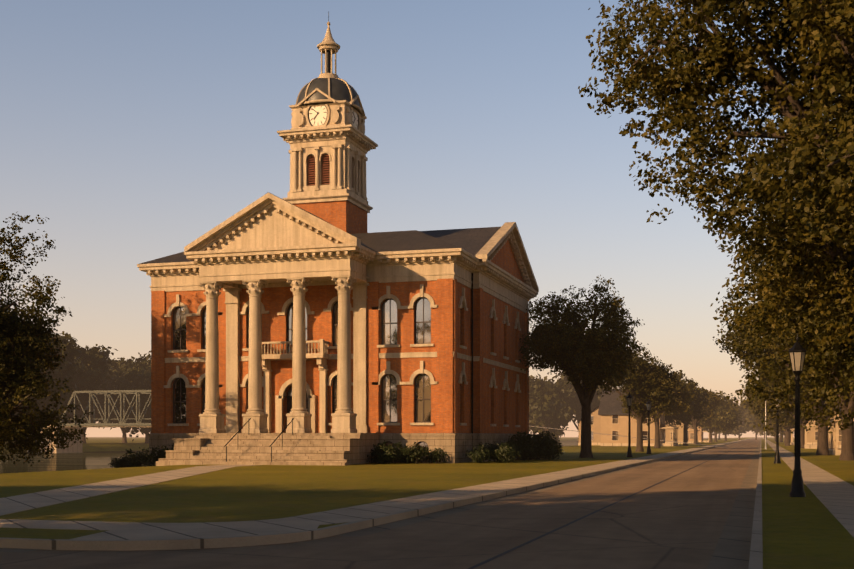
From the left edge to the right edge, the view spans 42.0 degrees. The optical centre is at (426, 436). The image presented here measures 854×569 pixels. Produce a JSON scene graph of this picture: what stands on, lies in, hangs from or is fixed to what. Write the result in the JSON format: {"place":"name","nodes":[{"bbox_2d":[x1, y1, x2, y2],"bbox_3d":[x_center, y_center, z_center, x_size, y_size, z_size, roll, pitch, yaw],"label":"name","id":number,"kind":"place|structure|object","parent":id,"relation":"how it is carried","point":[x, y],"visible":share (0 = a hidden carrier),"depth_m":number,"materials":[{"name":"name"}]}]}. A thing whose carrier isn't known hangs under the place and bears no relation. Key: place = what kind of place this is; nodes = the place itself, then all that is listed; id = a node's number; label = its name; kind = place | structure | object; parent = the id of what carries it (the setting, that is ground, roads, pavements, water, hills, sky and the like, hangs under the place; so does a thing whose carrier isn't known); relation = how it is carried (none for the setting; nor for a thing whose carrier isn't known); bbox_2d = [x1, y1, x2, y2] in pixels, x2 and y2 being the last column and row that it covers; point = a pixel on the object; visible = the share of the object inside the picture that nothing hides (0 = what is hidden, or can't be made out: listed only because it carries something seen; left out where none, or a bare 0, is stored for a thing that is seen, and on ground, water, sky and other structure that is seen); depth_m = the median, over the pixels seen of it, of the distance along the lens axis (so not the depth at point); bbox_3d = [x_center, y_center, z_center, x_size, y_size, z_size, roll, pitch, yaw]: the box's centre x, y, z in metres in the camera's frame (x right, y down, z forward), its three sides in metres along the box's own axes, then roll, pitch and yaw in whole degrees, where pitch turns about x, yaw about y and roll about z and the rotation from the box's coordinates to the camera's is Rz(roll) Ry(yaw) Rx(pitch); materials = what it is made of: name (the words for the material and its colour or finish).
{"place":"outdoors","nodes":[
{"label":"outdoors","id":0,"kind":"place"},
{"bbox_2d":[224,11,472,461],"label":"courthouse ironwork","id":1,"kind":"object","parent":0,"point":[328,61],"visible":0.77,"depth_m":72.85,"materials":[{"name":"black metal"}]},
{"bbox_2d":[0,438,720,473],"bbox_3d":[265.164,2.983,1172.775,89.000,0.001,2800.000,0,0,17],"label":"river water","id":2,"kind":"structure","parent":0,"point":[79,461],"depth_m":132.84,"materials":[{"name":"liquid"}]},
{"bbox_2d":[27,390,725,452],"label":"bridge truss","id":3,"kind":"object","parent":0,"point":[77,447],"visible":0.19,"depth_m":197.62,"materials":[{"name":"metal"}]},
{"bbox_2d":[0,437,760,568],"bbox_3d":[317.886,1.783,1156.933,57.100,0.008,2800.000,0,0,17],"label":"road asphalt","id":4,"kind":"structure","parent":0,"point":[693,510],"depth_m":19.84,"materials":[{"name":"grey asphalt"}]},
{"bbox_2d":[0,438,762,568],"bbox_3d":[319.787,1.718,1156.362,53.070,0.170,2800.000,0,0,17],"label":"kerb","id":5,"kind":"structure","parent":4,"relation":"on","point":[756,556],"depth_m":18.50,"materials":[{"name":"grey concrete"}]},
{"bbox_2d":[0,0,839,437],"label":"sky","id":6,"kind":"structure","parent":0,"point":[138,128],"materials":[{"name":"blue"}]},
{"bbox_2d":[0,437,853,568],"bbox_3d":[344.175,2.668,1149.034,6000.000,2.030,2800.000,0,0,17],"label":"lawn","id":7,"kind":"structure","parent":0,"point":[809,531],"depth_m":34.07,"materials":[{"name":"green plant"}]},
{"bbox_2d":[3,359,81,443],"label":"tree","id":8,"kind":"object","parent":7,"relation":"on","point":[73,381],"depth_m":228.61,"materials":[{"name":"green plant"}]},
{"bbox_2d":[5,331,84,439],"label":"tree","id":9,"kind":"object","parent":7,"relation":"on","point":[68,369],"depth_m":206.65,"materials":[{"name":"green plant"}]},
{"bbox_2d":[0,211,92,466],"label":"tree","id":10,"kind":"object","parent":7,"relation":"on","point":[38,329],"depth_m":66.61,"materials":[{"name":"green plant"}]},
{"bbox_2d":[53,335,118,423],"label":"tree","id":11,"kind":"object","parent":7,"relation":"on","point":[95,360],"depth_m":236.61,"materials":[{"name":"green plant"}]},
{"bbox_2d":[76,400,96,421],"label":"tree","id":12,"kind":"object","parent":7,"relation":"on","point":[82,412],"depth_m":256.60,"materials":[{"name":"green plant"}]},
{"bbox_2d":[79,372,110,442],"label":"tree","id":13,"kind":"object","parent":7,"relation":"on","point":[97,415],"depth_m":271.94,"materials":[{"name":"green plant"}]},
{"bbox_2d":[95,357,136,442],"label":"tree","id":14,"kind":"object","parent":7,"relation":"on","point":[117,365],"depth_m":284.96,"materials":[{"name":"green plant"}]},
{"bbox_2d":[95,351,150,442],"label":"tree","id":15,"kind":"object","parent":7,"relation":"on","point":[141,362],"depth_m":269.85,"materials":[{"name":"green plant"}]},
{"bbox_2d":[101,363,150,430],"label":"tree","id":16,"kind":"object","parent":7,"relation":"on","point":[140,381],"depth_m":247.98,"materials":[{"name":"green plant"}]},
{"bbox_2d":[108,454,143,467],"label":"bush","id":17,"kind":"object","parent":7,"relation":"on","point":[122,462],"depth_m":73.42,"materials":[{"name":"green plant"}]},
{"bbox_2d":[126,444,173,466],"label":"bush","id":18,"kind":"object","parent":7,"relation":"on","point":[160,453],"depth_m":72.38,"materials":[{"name":"green plant"}]},
{"bbox_2d":[148,433,526,465],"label":"stone foundation","id":19,"kind":"object","parent":7,"relation":"on","point":[340,449],"visible":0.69,"depth_m":67.24,"materials":[{"name":"beige stone"}]},
{"bbox_2d":[199,275,368,432],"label":"columns","id":20,"kind":"structure","parent":19,"relation":"on","point":[346,418],"depth_m":69.21,"materials":[{"name":"beige stone"}]},
{"bbox_2d":[165,280,524,454],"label":"brick walls","id":21,"kind":"structure","parent":19,"relation":"on","point":[501,407],"depth_m":72.25,"materials":[{"name":"red brick"}]},
{"bbox_2d":[173,297,430,455],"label":"windows","id":22,"kind":"structure","parent":21,"relation":"in","point":[289,403],"depth_m":71.59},
{"bbox_2d":[137,22,538,432],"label":"stone trim","id":23,"kind":"structure","parent":21,"relation":"attached to","point":[272,240],"depth_m":70.94,"materials":[{"name":"beige stone"}]},
{"bbox_2d":[307,154,329,185],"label":"louvers","id":24,"kind":"object","parent":23,"relation":"on","point":[325,171],"visible":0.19,"depth_m":75.61,"materials":[{"name":"brown wood"}]},
{"bbox_2d":[140,193,500,263],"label":"roof","id":25,"kind":"structure","parent":23,"relation":"on","point":[473,241],"depth_m":73.45,"materials":[{"name":"grey"}]},
{"bbox_2d":[291,145,360,192],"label":"belfry","id":26,"kind":"object","parent":23,"relation":"on","point":[329,149],"visible":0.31,"depth_m":75.57,"materials":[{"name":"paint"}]},
{"bbox_2d":[297,78,359,106],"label":"dome","id":27,"kind":"structure","parent":23,"relation":"on","point":[339,89],"depth_m":75.45,"materials":[{"name":"metal"}]},
{"bbox_2d":[293,201,366,233],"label":"tower base","id":28,"kind":"object","parent":23,"relation":"on","point":[348,217],"visible":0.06,"depth_m":75.12,"materials":[{"name":"red brick"}]},
{"bbox_2d":[308,105,358,128],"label":"tower clock faces","id":29,"kind":"object","parent":23,"relation":"on","point":[317,115],"visible":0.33,"depth_m":75.41,"materials":[{"name":"white glass"}]},
{"bbox_2d":[491,240,523,282],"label":"gable wall","id":30,"kind":"structure","parent":23,"relation":"in","point":[504,259],"depth_m":81.16,"materials":[{"name":"red brick"}]},
{"bbox_2d":[151,278,528,433],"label":"pilasters","id":31,"kind":"object","parent":21,"relation":"attached to","point":[446,359],"visible":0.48,"depth_m":70.25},
{"bbox_2d":[367,445,397,463],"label":"bush","id":32,"kind":"object","parent":7,"relation":"on","point":[387,454],"depth_m":66.99,"materials":[{"name":"green plant"}]},
{"bbox_2d":[370,440,448,463],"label":"bush","id":33,"kind":"object","parent":7,"relation":"on","point":[405,454],"depth_m":67.80,"materials":[{"name":"green plant"}]},
{"bbox_2d":[466,441,525,462],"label":"bush","id":34,"kind":"object","parent":7,"relation":"on","point":[501,452],"depth_m":70.01,"materials":[{"name":"green plant"}]},
{"bbox_2d":[504,430,563,459],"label":"bush","id":35,"kind":"object","parent":7,"relation":"on","point":[540,445],"depth_m":77.78,"materials":[{"name":"green plant"}]},
{"bbox_2d":[529,373,556,433],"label":"tree","id":36,"kind":"object","parent":7,"relation":"on","point":[531,377],"depth_m":344.86,"materials":[{"name":"green plant"}]},
{"bbox_2d":[529,379,576,440],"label":"tree","id":37,"kind":"object","parent":7,"relation":"on","point":[546,399],"depth_m":318.07,"materials":[{"name":"green plant"}]},
{"bbox_2d":[551,372,610,442],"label":"tree","id":38,"kind":"object","parent":7,"relation":"on","point":[596,400],"depth_m":333.45,"materials":[{"name":"green plant"}]},
{"bbox_2d":[519,275,644,457],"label":"tree","id":39,"kind":"object","parent":7,"relation":"on","point":[577,344],"depth_m":84.61,"materials":[{"name":"green plant"}]},
{"bbox_2d":[626,391,632,456],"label":"lamp post","id":40,"kind":"object","parent":7,"relation":"on","point":[629,398],"visible":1,"depth_m":88.51,"materials":[{"name":"black metal"}]},
{"bbox_2d":[603,344,684,451],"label":"tree","id":41,"kind":"object","parent":7,"relation":"on","point":[658,384],"depth_m":117.67,"materials":[{"name":"green plant"}]},
{"bbox_2d":[646,399,651,453],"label":"lamp post","id":42,"kind":"object","parent":7,"relation":"on","point":[648,404],"visible":0.98,"depth_m":103.83,"materials":[{"name":"black metal"}]},
{"bbox_2d":[619,375,696,447],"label":"tree","id":43,"kind":"object","parent":7,"relation":"on","point":[681,401],"depth_m":155.14,"materials":[{"name":"green plant"}]},
{"bbox_2d":[665,370,713,445],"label":"tree","id":44,"kind":"object","parent":7,"relation":"on","point":[698,404],"depth_m":199.05,"materials":[{"name":"green plant"}]},
{"bbox_2d":[680,387,729,443],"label":"tree","id":45,"kind":"object","parent":7,"relation":"on","point":[716,399],"depth_m":246.68,"materials":[{"name":"green plant"}]},
{"bbox_2d":[578,0,853,350],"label":"tree","id":46,"kind":"object","parent":7,"relation":"on","point":[781,194],"depth_m":32.73,"materials":[{"name":"green plant"}]},
{"bbox_2d":[689,392,745,442],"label":"tree","id":47,"kind":"object","parent":7,"relation":"on","point":[725,419],"depth_m":297.18,"materials":[{"name":"green plant"}]},
{"bbox_2d":[704,398,746,440],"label":"tree","id":48,"kind":"object","parent":7,"relation":"on","point":[737,406],"depth_m":424.22,"materials":[{"name":"green plant"}]},
{"bbox_2d":[714,405,741,441],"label":"tree","id":49,"kind":"object","parent":7,"relation":"on","point":[715,437],"depth_m":357.50,"materials":[{"name":"plant"}]},
{"bbox_2d":[730,405,749,439],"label":"tree","id":50,"kind":"object","parent":7,"relation":"on","point":[745,414],"depth_m":542.93,"materials":[{"name":"green plant"}]},
{"bbox_2d":[741,410,768,439],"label":"tree","id":51,"kind":"object","parent":7,"relation":"on","point":[750,425],"depth_m":505.21,"materials":[{"name":"green plant"}]},
{"bbox_2d":[753,429,766,439],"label":"tree","id":52,"kind":"object","parent":7,"relation":"on","point":[758,432],"depth_m":599.18,"materials":[{"name":"green plant"}]},
{"bbox_2d":[747,417,783,440],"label":"tree","id":53,"kind":"object","parent":7,"relation":"on","point":[755,421],"depth_m":368.85,"materials":[{"name":"green plant"}]},
{"bbox_2d":[737,379,794,442],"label":"tree","id":54,"kind":"object","parent":7,"relation":"on","point":[746,405],"depth_m":279.36,"materials":[{"name":"green plant"}]},
{"bbox_2d":[765,401,766,448],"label":"street light pole","id":55,"kind":"object","parent":7,"relation":"on","point":[765,424],"visible":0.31,"depth_m":142.94,"materials":[{"name":"grey metal"}]},
{"bbox_2d":[754,414,782,441],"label":"tree","id":56,"kind":"object","parent":7,"relation":"on","point":[755,416],"depth_m":319.24,"materials":[{"name":"green plant"}]},
{"bbox_2d":[713,295,829,454],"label":"tree","id":57,"kind":"object","parent":7,"relation":"on","point":[731,338],"depth_m":97.21,"materials":[{"name":"green plant"}]},
{"bbox_2d":[749,408,794,442],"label":"tree","id":58,"kind":"object","parent":7,"relation":"on","point":[761,417],"depth_m":228.08,"materials":[{"name":"green plant"}]},
{"bbox_2d":[774,398,780,463],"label":"lamp post","id":59,"kind":"object","parent":7,"relation":"on","point":[777,458],"visible":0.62,"depth_m":68.12,"materials":[{"name":"black metal"}]},
{"bbox_2d":[748,363,811,447],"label":"tree","id":60,"kind":"object","parent":7,"relation":"on","point":[759,406],"depth_m":157.18,"materials":[{"name":"green plant"}]},
{"bbox_2d":[750,380,813,445],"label":"tree","id":61,"kind":"object","parent":7,"relation":"on","point":[787,438],"depth_m":196.12,"materials":[{"name":"green plant"}]},
{"bbox_2d":[715,112,853,435],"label":"tree","id":62,"kind":"object","parent":7,"relation":"on","point":[819,364],"depth_m":51.97,"materials":[{"name":"green plant"}]},
{"bbox_2d":[739,350,837,447],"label":"tree","id":63,"kind":"object","parent":7,"relation":"on","point":[767,386],"depth_m":121.63,"materials":[{"name":"green plant"}]},
{"bbox_2d":[737,290,853,459],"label":"tree","id":64,"kind":"object","parent":7,"relation":"on","point":[847,445],"depth_m":77.01,"materials":[{"name":"green plant"}]},
{"bbox_2d":[788,333,806,496],"bbox_3d":[10.137,-0.567,30.443,0.482,4.540,0.420,0,0,17],"label":"lamp post","id":65,"kind":"object","parent":7,"relation":"on","point":[797,351],"visible":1,"depth_m":30.38,"materials":[{"name":"black metal"}]},
{"bbox_2d":[790,417,817,444],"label":"house","id":66,"kind":"structure","parent":7,"relation":"on","point":[812,435],"depth_m":215.17,"materials":[{"name":"beige paint"}]},
{"bbox_2d":[803,401,841,448],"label":"house","id":67,"kind":"structure","parent":7,"relation":"on","point":[808,446],"depth_m":150.23,"materials":[{"name":"beige paint"}]},
{"bbox_2d":[828,416,853,454],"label":"house","id":68,"kind":"structure","parent":7,"relation":"on","point":[833,449],"depth_m":101.25,"materials":[{"name":"beige paint"}]},
{"bbox_2d":[0,437,853,539],"bbox_3d":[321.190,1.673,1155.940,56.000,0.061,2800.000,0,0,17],"label":"sidewalk pavement","id":69,"kind":"structure","parent":0,"point":[833,494],"depth_m":26.94,"materials":[{"name":"concrete"}]},
{"bbox_2d":[576,405,600,444],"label":"house","id":70,"kind":"structure","parent":0,"point":[595,425],"depth_m":209.20,"materials":[{"name":"beige paint"}]},
{"bbox_2d":[598,389,680,445],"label":"house","id":71,"kind":"structure","parent":0,"point":[614,419],"depth_m":191.32,"materials":[{"name":"beige paint"}]},
{"bbox_2d":[665,420,700,443],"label":"house","id":72,"kind":"structure","parent":0,"point":[668,435],"depth_m":252.13,"materials":[{"name":"beige paint"}]},
{"bbox_2d":[688,425,708,441],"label":"house","id":73,"kind":"structure","parent":0,"point":[691,435],"depth_m":321.03,"materials":[{"name":"beige paint"}]}
]}

